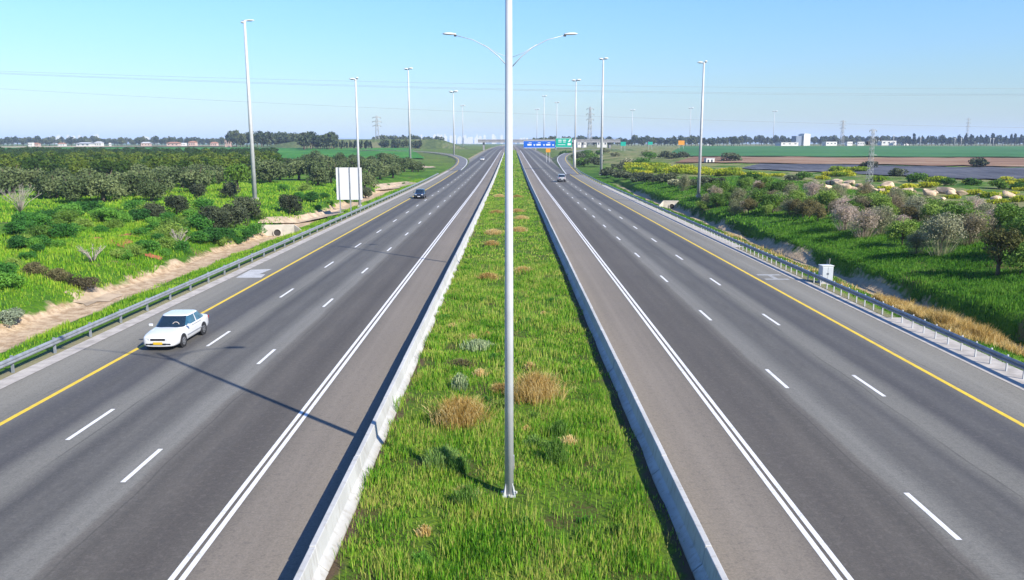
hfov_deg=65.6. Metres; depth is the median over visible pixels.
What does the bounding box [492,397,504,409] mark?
weed clump
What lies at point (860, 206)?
shrub
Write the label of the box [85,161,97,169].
orchard tree
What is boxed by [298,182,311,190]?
weed clump
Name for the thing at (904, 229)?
bush
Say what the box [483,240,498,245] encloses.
grass tussock
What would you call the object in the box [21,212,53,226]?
weed clump
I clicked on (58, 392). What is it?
yellow line
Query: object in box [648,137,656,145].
broadleaf tree
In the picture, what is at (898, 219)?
shrub
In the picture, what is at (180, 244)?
weed clump
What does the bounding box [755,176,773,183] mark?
scrub bush
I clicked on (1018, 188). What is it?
mustard clump
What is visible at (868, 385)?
dashed line
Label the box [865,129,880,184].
power pole
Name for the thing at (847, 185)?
boulder
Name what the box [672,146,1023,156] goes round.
crop field
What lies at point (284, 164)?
olive tree
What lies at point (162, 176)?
olive tree
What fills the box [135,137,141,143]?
broadleaf tree
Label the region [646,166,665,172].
mustard clump
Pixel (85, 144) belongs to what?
house
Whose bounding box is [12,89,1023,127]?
power line
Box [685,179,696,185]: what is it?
scrub bush
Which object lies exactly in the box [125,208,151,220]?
weed clump
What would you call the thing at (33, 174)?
olive tree
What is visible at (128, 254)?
weed clump
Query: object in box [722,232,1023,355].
dry grass
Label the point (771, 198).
shrub
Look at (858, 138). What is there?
broadleaf tree
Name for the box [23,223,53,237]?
weed clump
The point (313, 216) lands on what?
access track
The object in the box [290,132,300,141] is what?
eucalyptus
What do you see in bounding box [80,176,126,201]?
olive tree
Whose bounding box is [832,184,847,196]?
shrub
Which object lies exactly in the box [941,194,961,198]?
mustard clump
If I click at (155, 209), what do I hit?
bush
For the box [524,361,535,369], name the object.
weed clump
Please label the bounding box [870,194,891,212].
shrub
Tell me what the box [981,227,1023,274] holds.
dark tree
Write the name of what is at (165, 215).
weed clump
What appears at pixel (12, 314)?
grey bush
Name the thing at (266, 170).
olive tree
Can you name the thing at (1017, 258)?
shrub
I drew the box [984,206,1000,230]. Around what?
shrub
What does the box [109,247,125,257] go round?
weed clump
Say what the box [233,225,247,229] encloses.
weed clump
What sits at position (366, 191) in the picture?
olive tree
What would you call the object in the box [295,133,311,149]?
broadleaf tree
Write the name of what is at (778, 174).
mustard clump
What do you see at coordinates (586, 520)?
weed clump
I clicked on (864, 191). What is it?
shrub
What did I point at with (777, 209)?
shrub
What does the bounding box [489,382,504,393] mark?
grass tussock
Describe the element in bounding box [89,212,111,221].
weed clump
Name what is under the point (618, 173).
scrub bush
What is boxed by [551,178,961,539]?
dashed line
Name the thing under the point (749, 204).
shrub
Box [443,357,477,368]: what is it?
brown shrub
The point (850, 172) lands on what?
mustard clump
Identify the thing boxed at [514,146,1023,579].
road
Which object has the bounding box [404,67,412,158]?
light mast
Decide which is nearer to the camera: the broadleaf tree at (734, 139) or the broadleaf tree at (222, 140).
the broadleaf tree at (734, 139)
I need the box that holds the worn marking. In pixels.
[236,269,270,277]
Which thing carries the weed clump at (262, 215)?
on the ground at (40, 315)
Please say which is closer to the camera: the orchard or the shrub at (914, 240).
the shrub at (914, 240)
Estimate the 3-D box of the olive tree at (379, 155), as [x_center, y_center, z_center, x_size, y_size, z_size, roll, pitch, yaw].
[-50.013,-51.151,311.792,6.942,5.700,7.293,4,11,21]
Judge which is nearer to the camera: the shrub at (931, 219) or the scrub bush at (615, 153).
the shrub at (931, 219)
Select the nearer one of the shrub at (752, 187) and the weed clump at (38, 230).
the weed clump at (38, 230)
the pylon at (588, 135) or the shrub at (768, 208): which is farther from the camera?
the pylon at (588, 135)
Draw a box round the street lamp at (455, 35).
[443,32,576,66]
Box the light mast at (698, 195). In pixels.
[696,61,706,197]
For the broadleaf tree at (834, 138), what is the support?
on the ground at (40, 315)
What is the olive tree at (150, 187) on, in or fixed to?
on the ground at (40, 315)
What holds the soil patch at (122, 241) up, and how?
on the ground at (40, 315)
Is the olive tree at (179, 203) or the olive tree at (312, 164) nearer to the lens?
the olive tree at (179, 203)
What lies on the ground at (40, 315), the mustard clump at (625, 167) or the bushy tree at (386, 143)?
the mustard clump at (625, 167)
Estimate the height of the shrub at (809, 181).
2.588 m
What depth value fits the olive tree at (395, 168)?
224.81 m
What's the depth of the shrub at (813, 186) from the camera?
115.49 m
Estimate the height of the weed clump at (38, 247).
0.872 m
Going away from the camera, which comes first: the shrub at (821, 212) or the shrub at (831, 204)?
the shrub at (821, 212)
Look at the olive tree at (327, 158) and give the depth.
257.27 m
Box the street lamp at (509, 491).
[501,0,516,497]
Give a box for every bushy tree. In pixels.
[383,140,389,146]
[391,139,396,147]
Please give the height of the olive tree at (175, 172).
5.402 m
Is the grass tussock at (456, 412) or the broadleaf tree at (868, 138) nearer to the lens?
the grass tussock at (456, 412)
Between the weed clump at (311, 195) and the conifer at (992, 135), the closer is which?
the weed clump at (311, 195)
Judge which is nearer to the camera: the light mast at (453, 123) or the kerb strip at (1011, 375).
the kerb strip at (1011, 375)
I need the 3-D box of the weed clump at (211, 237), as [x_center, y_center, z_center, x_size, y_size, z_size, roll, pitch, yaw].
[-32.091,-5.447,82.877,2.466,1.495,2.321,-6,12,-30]
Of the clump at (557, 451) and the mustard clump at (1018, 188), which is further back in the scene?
the mustard clump at (1018, 188)
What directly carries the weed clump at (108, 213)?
on the ground at (40, 315)
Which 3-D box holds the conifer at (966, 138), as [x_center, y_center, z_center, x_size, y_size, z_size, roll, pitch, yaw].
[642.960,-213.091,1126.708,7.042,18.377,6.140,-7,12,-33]
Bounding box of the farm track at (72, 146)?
[0,145,235,146]
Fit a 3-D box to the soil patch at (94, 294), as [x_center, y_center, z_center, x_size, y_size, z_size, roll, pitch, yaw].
[-30.488,0.220,57.950,3.068,0.904,5.235,0,10,0]
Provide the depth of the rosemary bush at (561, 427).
27.95 m
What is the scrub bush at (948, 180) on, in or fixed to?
on the ground at (40, 315)
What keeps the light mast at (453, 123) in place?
on the ground at (40, 315)
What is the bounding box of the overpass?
[478,139,620,149]
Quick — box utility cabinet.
[816,262,833,284]
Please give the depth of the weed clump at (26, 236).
70.83 m
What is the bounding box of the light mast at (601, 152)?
[599,57,607,174]
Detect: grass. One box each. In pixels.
[0,178,424,367]
[592,176,1023,370]
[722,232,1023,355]
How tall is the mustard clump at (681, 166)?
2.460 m
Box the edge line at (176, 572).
[168,157,496,579]
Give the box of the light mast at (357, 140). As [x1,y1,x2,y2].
[349,77,361,206]
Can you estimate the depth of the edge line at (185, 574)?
27.25 m
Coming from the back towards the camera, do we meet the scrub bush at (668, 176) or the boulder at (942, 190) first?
the scrub bush at (668, 176)
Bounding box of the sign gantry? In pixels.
[523,138,575,168]
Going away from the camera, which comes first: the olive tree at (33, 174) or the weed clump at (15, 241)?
the weed clump at (15, 241)
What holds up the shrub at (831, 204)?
on the ground at (40, 315)
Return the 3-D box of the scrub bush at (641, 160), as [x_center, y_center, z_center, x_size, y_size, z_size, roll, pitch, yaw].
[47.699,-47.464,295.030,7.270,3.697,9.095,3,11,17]
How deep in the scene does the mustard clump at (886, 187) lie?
130.95 m
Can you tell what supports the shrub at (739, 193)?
on the ground at (40, 315)
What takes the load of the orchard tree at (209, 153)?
on the ground at (40, 315)
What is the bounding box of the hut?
[704,158,714,162]
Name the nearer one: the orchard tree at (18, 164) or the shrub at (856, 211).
the shrub at (856, 211)
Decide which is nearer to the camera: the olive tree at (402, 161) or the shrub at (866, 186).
the shrub at (866, 186)
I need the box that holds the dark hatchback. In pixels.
[413,189,425,198]
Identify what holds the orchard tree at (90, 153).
on the ground at (40, 315)
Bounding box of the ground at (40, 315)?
[0,143,1023,390]
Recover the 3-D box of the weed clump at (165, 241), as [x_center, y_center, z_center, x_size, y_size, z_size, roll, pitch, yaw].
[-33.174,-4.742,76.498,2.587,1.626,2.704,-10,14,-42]
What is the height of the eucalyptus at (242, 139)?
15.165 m
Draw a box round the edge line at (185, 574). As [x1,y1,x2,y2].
[179,156,497,579]
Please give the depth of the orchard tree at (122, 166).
201.59 m
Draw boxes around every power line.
[8,71,1023,88]
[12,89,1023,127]
[13,73,840,93]
[15,74,944,95]
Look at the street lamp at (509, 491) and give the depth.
22.23 m
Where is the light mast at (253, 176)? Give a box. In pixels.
[240,19,258,199]
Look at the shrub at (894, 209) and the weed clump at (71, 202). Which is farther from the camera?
the weed clump at (71, 202)
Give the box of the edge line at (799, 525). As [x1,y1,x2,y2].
[521,152,842,579]
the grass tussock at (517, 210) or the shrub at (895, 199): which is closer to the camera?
the shrub at (895, 199)
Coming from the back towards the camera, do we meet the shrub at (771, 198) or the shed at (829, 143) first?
the shed at (829, 143)
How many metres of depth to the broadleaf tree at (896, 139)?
1295.19 m
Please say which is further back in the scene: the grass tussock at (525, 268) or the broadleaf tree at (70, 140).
the broadleaf tree at (70, 140)
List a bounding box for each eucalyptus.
[224,130,236,146]
[233,130,239,146]
[237,133,247,145]
[253,130,267,146]
[264,131,272,145]
[266,132,276,144]
[274,131,285,143]
[281,132,290,142]
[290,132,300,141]
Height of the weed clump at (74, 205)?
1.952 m
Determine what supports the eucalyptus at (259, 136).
on the ground at (40, 315)
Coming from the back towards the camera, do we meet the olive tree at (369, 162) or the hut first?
the hut
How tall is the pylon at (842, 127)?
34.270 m
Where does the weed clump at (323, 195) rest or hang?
on the ground at (40, 315)
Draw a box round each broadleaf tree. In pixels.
[4,137,11,145]
[12,136,19,145]
[33,135,42,142]
[42,138,48,143]
[46,137,52,145]
[50,136,55,145]
[67,136,73,145]
[78,137,87,141]
[110,139,117,145]
[117,137,124,143]
[128,138,135,145]
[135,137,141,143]
[140,136,148,142]
[152,136,158,145]
[182,137,188,142]
[218,137,224,144]
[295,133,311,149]
[297,133,310,149]
[306,130,318,148]
[318,133,334,148]
[320,131,334,148]
[331,133,338,148]
[630,134,637,145]
[638,136,645,145]
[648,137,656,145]
[658,137,665,145]
[664,137,670,145]
[673,139,679,145]
[687,135,695,145]
[706,138,714,145]
[720,137,725,145]
[731,136,737,145]
[743,135,751,144]
[753,136,760,142]
[759,135,765,144]
[771,135,779,142]
[810,137,816,144]
[830,135,837,141]
[839,135,847,143]
[855,135,861,142]
[866,136,872,141]
[894,137,900,144]
[940,136,947,145]
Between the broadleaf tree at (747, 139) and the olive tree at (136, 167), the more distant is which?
the broadleaf tree at (747, 139)
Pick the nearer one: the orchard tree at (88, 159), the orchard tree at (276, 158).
the orchard tree at (276, 158)
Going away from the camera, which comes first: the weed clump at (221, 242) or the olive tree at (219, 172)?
the weed clump at (221, 242)
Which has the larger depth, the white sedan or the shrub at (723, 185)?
the shrub at (723, 185)
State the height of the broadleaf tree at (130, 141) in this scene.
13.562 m
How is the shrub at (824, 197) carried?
on the ground at (40, 315)
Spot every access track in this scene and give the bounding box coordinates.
[258,208,345,222]
[374,181,414,190]
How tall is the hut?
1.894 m
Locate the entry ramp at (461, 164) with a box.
[387,150,467,169]
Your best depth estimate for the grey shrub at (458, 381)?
33.58 m
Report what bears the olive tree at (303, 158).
on the ground at (40, 315)
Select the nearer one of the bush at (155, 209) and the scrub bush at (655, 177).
the bush at (155, 209)
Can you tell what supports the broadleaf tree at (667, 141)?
on the ground at (40, 315)
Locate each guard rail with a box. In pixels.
[0,173,438,372]
[576,168,1023,378]
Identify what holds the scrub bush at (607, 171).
on the ground at (40, 315)
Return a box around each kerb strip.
[0,170,449,388]
[579,174,1023,389]
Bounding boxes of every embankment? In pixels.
[258,139,468,148]
[362,150,468,169]
[552,149,634,173]
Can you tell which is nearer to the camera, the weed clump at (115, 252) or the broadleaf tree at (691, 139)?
the weed clump at (115, 252)
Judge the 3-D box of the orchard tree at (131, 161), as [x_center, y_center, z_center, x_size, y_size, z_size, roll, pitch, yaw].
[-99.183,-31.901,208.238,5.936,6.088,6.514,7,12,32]
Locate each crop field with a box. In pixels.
[3,147,202,151]
[192,147,423,158]
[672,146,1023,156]
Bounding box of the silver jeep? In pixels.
[557,174,565,181]
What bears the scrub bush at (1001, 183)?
on the ground at (40, 315)
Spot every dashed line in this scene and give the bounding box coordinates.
[65,168,469,439]
[121,177,470,481]
[546,164,884,395]
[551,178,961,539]
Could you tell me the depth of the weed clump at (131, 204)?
108.94 m
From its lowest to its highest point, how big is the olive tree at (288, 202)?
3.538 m
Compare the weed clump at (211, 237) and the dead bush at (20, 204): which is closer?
the weed clump at (211, 237)
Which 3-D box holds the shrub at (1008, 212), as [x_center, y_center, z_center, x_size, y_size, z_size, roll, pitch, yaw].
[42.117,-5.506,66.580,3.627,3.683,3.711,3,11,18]
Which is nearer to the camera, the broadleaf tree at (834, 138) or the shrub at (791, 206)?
the shrub at (791, 206)
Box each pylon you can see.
[372,116,381,138]
[586,107,593,146]
[839,120,845,144]
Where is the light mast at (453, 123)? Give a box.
[449,90,457,154]
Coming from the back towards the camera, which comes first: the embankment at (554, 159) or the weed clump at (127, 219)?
the embankment at (554, 159)
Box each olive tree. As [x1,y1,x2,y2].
[0,166,31,192]
[0,170,26,192]
[0,171,14,189]
[20,168,44,190]
[29,171,60,197]
[40,176,69,197]
[48,167,73,177]
[55,176,92,201]
[70,168,97,180]
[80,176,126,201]
[81,170,128,199]
[108,172,136,196]
[119,172,150,195]
[127,163,152,172]
[129,167,166,194]
[136,184,165,200]
[137,179,166,200]
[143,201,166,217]
[146,168,174,189]
[146,171,172,191]
[152,165,170,171]
[163,194,190,213]
[165,166,194,187]
[179,167,214,186]
[188,162,212,171]
[188,183,206,197]
[198,205,230,229]
[210,165,231,183]
[218,179,240,198]
[219,201,249,227]
[233,196,260,218]
[255,158,287,181]
[272,161,290,179]
[278,194,302,213]
[280,157,293,165]
[284,159,309,179]
[298,157,311,160]
[300,159,329,175]
[305,166,330,185]
[306,150,322,159]
[318,154,334,164]
[320,163,342,182]
[331,152,344,163]
[335,158,349,166]
[343,158,366,172]
[348,154,361,157]
[361,159,376,172]
[362,171,379,187]
[362,186,372,197]
[367,161,389,178]
[375,152,394,159]
[377,153,399,162]
[385,157,409,174]
[386,162,401,177]
[404,159,413,171]
[409,160,419,171]
[413,161,425,171]
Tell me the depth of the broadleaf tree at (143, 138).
1160.30 m
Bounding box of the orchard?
[0,146,281,157]
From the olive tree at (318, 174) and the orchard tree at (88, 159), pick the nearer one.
the olive tree at (318, 174)
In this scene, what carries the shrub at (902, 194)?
on the ground at (40, 315)
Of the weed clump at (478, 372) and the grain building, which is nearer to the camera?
the weed clump at (478, 372)
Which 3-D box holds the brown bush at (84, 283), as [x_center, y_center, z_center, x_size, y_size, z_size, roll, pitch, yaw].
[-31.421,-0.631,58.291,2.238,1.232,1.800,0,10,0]
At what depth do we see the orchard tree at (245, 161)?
220.54 m
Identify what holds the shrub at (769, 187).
on the ground at (40, 315)
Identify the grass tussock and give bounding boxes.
[420,391,499,431]
[475,272,502,280]
[483,228,502,234]
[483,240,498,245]
[488,209,504,212]
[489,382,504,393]
[501,366,580,406]
[513,208,526,212]
[513,214,529,219]
[513,226,527,231]
[513,265,534,273]
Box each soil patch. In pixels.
[65,287,122,305]
[106,239,132,243]
[143,253,162,259]
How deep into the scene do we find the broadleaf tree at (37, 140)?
1182.65 m
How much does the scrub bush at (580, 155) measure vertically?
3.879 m
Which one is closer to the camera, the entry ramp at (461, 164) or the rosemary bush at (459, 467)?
the rosemary bush at (459, 467)
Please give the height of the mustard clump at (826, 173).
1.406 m
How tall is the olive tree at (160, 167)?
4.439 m
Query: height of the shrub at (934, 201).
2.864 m
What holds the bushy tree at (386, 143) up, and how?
on the embankment at (431, 144)
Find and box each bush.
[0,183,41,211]
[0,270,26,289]
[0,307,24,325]
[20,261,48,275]
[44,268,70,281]
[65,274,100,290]
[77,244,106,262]
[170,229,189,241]
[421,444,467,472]
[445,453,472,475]
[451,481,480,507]
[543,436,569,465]
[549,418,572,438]
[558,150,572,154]
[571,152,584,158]
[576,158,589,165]
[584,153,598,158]
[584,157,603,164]
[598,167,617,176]
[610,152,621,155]
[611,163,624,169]
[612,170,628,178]
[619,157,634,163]
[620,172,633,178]
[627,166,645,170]
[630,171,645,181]
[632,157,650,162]
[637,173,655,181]
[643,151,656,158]
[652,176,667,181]
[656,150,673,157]
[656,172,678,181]
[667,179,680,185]
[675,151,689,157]
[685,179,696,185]
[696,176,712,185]
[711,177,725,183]
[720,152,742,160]
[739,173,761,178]
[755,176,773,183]
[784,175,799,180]
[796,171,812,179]
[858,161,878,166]
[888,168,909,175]
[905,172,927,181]
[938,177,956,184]
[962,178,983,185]
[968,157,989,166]
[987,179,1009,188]
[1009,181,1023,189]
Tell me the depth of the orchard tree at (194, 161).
208.15 m
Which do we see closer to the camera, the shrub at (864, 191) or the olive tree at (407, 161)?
the shrub at (864, 191)
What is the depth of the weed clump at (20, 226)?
76.46 m
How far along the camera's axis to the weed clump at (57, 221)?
85.04 m
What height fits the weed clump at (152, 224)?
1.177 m
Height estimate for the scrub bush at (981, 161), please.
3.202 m
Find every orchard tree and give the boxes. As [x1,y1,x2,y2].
[0,154,10,158]
[0,157,18,166]
[10,162,21,168]
[15,157,30,164]
[17,157,46,171]
[19,152,34,156]
[33,155,53,162]
[41,159,61,171]
[44,153,55,158]
[47,155,65,163]
[48,162,67,172]
[64,156,87,164]
[67,160,89,175]
[84,150,96,156]
[84,157,94,163]
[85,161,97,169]
[92,159,112,174]
[97,149,108,154]
[103,156,119,161]
[111,159,130,174]
[121,153,142,160]
[123,157,139,169]
[138,156,155,162]
[150,157,175,169]
[156,151,169,156]
[164,154,180,160]
[169,153,184,159]
[170,158,193,168]
[188,158,201,164]
[196,156,211,160]
[201,158,220,168]
[202,151,213,155]
[215,156,239,162]
[218,160,239,167]
[227,156,242,160]
[240,157,249,166]
[250,155,269,162]
[254,150,264,155]
[261,157,282,176]
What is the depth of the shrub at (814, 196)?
98.33 m
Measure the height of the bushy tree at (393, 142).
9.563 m
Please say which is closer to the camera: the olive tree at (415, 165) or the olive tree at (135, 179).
the olive tree at (135, 179)
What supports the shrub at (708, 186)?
on the ground at (40, 315)
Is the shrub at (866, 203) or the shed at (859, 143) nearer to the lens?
the shrub at (866, 203)
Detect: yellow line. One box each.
[0,170,457,425]
[570,174,1023,426]
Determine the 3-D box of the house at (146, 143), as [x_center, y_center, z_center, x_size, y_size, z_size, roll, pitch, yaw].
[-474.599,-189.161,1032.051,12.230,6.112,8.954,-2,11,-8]
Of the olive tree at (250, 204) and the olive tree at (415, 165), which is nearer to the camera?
the olive tree at (250, 204)
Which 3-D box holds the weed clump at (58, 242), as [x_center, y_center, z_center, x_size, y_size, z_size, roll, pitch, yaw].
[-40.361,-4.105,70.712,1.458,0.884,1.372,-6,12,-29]
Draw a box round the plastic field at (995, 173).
[743,164,1023,179]
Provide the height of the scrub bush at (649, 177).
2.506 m
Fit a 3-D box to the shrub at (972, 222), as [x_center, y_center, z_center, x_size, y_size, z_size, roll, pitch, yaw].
[37.685,-4.981,65.267,3.194,3.347,3.412,0,10,-3]
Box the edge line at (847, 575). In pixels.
[522,153,853,579]
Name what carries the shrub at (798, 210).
on the ground at (40, 315)
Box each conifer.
[911,133,915,145]
[964,133,968,145]
[969,134,973,145]
[985,134,988,145]
[991,133,995,145]
[1013,133,1017,145]
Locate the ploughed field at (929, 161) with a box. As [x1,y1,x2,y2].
[679,156,1023,165]
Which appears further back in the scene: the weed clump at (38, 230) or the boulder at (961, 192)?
the boulder at (961, 192)
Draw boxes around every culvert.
[262,224,300,235]
[659,200,677,208]
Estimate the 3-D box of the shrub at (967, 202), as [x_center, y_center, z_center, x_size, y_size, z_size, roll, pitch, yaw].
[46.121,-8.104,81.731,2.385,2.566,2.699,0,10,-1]
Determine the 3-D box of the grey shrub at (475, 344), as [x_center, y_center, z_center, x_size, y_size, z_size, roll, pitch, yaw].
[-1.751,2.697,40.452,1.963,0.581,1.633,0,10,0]
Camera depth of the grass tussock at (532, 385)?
31.89 m
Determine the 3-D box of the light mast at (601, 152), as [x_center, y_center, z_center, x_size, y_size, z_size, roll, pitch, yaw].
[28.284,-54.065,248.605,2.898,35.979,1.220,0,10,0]
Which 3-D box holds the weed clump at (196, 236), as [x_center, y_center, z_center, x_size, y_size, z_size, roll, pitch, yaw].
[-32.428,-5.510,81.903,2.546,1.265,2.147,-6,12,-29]
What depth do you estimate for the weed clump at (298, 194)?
135.46 m
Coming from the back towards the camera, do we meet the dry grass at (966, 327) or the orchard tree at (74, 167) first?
the orchard tree at (74, 167)
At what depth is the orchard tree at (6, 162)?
208.30 m
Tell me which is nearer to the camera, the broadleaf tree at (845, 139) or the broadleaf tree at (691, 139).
the broadleaf tree at (691, 139)
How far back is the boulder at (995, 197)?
112.85 m
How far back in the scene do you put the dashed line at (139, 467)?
26.81 m
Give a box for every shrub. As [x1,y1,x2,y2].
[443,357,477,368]
[450,373,468,390]
[459,338,495,351]
[675,174,691,190]
[695,200,707,208]
[700,193,710,205]
[702,182,718,192]
[707,185,724,196]
[707,193,726,207]
[712,179,732,193]
[725,192,733,200]
[726,202,742,214]
[728,185,739,192]
[728,197,741,211]
[729,187,747,203]
[736,176,754,191]
[741,197,758,213]
[745,187,768,206]
[751,180,761,192]
[755,181,765,189]
[760,183,776,193]
[760,204,773,214]
[761,192,786,212]
[772,180,791,191]
[774,192,787,211]
[779,197,795,214]
[783,184,797,195]
[785,194,798,202]
[786,198,800,214]
[789,189,805,199]
[794,199,812,216]
[799,198,824,218]
[802,179,815,187]
[802,180,824,196]
[803,194,820,203]
[806,204,828,221]
[812,188,844,212]
[816,182,825,193]
[828,198,842,212]
[830,202,856,230]
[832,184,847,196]
[836,197,851,208]
[844,200,865,213]
[844,207,883,237]
[850,192,872,202]
[850,206,860,221]
[852,194,876,214]
[855,181,875,193]
[855,189,871,196]
[861,192,885,210]
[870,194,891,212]
[870,205,897,234]
[878,202,899,214]
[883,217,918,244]
[886,191,904,208]
[887,187,905,195]
[887,188,908,210]
[893,200,907,213]
[895,214,910,222]
[899,205,920,220]
[902,189,916,198]
[903,194,928,222]
[903,230,930,254]
[917,211,968,255]
[918,203,941,221]
[920,213,938,236]
[921,198,945,213]
[931,208,944,216]
[935,204,977,235]
[941,200,959,207]
[954,199,974,209]
[955,210,997,244]
[960,195,984,209]
[974,201,995,226]
[976,211,992,230]
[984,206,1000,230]
[984,207,1002,230]
[991,202,1023,231]
[1001,215,1023,235]
[1001,239,1023,273]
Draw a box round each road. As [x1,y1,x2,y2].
[0,146,504,579]
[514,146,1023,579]
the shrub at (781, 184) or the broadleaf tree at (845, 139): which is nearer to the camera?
the shrub at (781, 184)
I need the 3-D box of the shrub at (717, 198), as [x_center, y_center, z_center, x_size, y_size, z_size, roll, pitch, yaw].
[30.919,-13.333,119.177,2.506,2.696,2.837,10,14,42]
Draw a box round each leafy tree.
[205,171,215,185]
[223,162,251,189]
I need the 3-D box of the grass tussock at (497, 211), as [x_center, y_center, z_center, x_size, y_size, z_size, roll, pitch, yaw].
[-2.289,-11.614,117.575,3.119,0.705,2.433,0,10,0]
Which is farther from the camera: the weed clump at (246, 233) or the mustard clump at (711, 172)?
the mustard clump at (711, 172)
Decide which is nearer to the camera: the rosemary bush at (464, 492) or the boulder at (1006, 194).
the rosemary bush at (464, 492)
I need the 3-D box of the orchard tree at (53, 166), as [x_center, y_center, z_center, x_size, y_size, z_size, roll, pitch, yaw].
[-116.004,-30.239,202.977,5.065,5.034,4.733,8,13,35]
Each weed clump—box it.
[0,257,24,266]
[0,261,18,273]
[2,219,33,234]
[5,233,30,245]
[6,235,33,247]
[10,210,32,220]
[18,252,35,258]
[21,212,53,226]
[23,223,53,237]
[24,236,43,248]
[29,243,45,251]
[30,234,52,245]
[33,209,54,222]
[48,218,65,225]
[48,223,80,237]
[49,239,66,247]
[50,207,82,223]
[55,202,84,214]
[68,201,89,209]
[69,223,86,230]
[73,218,95,226]
[80,200,104,211]
[87,207,101,215]
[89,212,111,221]
[92,225,108,232]
[95,207,129,221]
[103,218,124,228]
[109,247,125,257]
[118,249,133,258]
[120,216,134,223]
[121,242,146,255]
[122,199,145,209]
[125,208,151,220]
[129,227,151,236]
[134,240,160,250]
[135,201,154,209]
[145,216,166,227]
[146,221,161,230]
[150,230,168,239]
[151,233,164,239]
[153,219,187,237]
[156,236,181,248]
[157,215,189,230]
[159,211,176,220]
[159,247,171,255]
[172,240,192,252]
[182,208,198,216]
[183,213,212,226]
[184,231,209,241]
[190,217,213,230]
[191,197,214,209]
[194,231,214,243]
[202,227,223,239]
[209,237,227,245]
[219,227,237,238]
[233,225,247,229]
[233,236,245,243]
[234,228,252,238]
[234,229,242,236]
[247,223,267,233]
[247,227,256,234]
[252,210,266,219]
[277,184,287,189]
[294,191,303,197]
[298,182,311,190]
[300,191,320,200]
[313,204,321,208]
[318,192,329,197]
[406,549,433,565]
[413,523,433,537]
[426,401,438,410]
[435,314,450,319]
[473,368,487,376]
[479,395,490,402]
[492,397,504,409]
[516,515,531,528]
[518,318,533,323]
[519,424,533,431]
[522,410,542,421]
[522,433,546,447]
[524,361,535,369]
[541,440,549,449]
[545,297,556,302]
[560,435,577,445]
[576,366,588,374]
[576,515,595,525]
[605,522,633,539]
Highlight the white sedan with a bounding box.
[143,309,208,347]
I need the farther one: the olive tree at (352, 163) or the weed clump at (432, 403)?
the olive tree at (352, 163)
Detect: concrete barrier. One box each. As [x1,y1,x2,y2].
[293,153,503,579]
[517,152,727,579]
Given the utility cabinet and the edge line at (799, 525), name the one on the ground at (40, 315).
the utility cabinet
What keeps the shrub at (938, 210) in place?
on the ground at (40, 315)
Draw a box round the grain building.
[791,134,810,145]
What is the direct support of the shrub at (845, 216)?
on the ground at (40, 315)
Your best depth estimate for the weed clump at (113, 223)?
84.44 m
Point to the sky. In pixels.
(868, 52)
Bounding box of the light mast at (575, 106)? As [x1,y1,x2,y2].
[572,79,580,139]
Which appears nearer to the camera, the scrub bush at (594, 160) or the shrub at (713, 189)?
the shrub at (713, 189)
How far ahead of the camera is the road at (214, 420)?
30.98 m
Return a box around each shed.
[597,143,606,147]
[775,142,798,145]
[822,142,836,145]
[845,142,852,145]
[856,142,864,145]
[877,141,895,144]
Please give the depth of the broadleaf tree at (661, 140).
1059.55 m
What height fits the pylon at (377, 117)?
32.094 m
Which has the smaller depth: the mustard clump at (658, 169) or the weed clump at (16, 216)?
the weed clump at (16, 216)
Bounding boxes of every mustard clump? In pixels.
[622,165,642,169]
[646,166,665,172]
[652,162,671,166]
[668,167,687,172]
[673,164,695,167]
[678,170,696,174]
[703,169,724,175]
[717,169,740,175]
[726,167,742,170]
[736,171,746,175]
[769,173,784,176]
[814,175,830,179]
[820,171,832,175]
[828,165,846,170]
[829,171,848,176]
[834,169,855,175]
[840,166,870,170]
[867,175,890,181]
[877,185,893,190]
[879,190,910,194]
[898,183,920,188]
[917,181,942,187]
[923,176,943,181]
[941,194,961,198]
[964,189,984,194]
[977,191,1003,197]
[985,198,1011,203]
[997,176,1014,180]
[1007,195,1023,201]
[1008,178,1023,181]
[1011,187,1023,190]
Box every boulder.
[831,179,842,184]
[840,183,851,189]
[844,180,854,184]
[880,181,893,186]
[922,189,935,195]
[936,187,955,193]
[945,190,955,194]
[956,190,968,195]
[990,195,1001,199]
[1000,190,1015,197]
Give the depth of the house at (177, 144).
1027.18 m
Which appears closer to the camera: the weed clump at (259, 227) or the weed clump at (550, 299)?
the weed clump at (550, 299)
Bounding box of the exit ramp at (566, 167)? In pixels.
[557,148,629,173]
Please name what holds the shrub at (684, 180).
on the ground at (40, 315)
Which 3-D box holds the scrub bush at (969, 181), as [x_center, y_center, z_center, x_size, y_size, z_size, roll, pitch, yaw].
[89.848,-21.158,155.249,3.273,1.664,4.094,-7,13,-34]
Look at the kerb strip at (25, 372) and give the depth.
48.71 m
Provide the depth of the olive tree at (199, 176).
147.21 m
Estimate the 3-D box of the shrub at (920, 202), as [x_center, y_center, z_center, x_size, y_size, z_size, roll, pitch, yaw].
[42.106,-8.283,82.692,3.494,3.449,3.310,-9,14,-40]
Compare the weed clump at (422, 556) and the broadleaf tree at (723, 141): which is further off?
the broadleaf tree at (723, 141)
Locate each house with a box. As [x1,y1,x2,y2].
[76,142,94,145]
[94,141,103,145]
[141,142,151,145]
[167,142,180,146]
[188,141,197,146]
[210,142,218,145]
[224,139,231,146]
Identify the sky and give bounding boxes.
[0,0,1023,141]
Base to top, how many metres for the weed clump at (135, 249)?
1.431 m
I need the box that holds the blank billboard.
[336,168,362,212]
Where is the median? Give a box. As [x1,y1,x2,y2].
[325,151,694,579]
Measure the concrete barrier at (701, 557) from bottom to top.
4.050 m
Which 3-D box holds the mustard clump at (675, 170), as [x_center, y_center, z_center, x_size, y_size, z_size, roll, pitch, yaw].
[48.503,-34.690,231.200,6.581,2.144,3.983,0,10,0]
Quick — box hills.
[16,136,818,143]

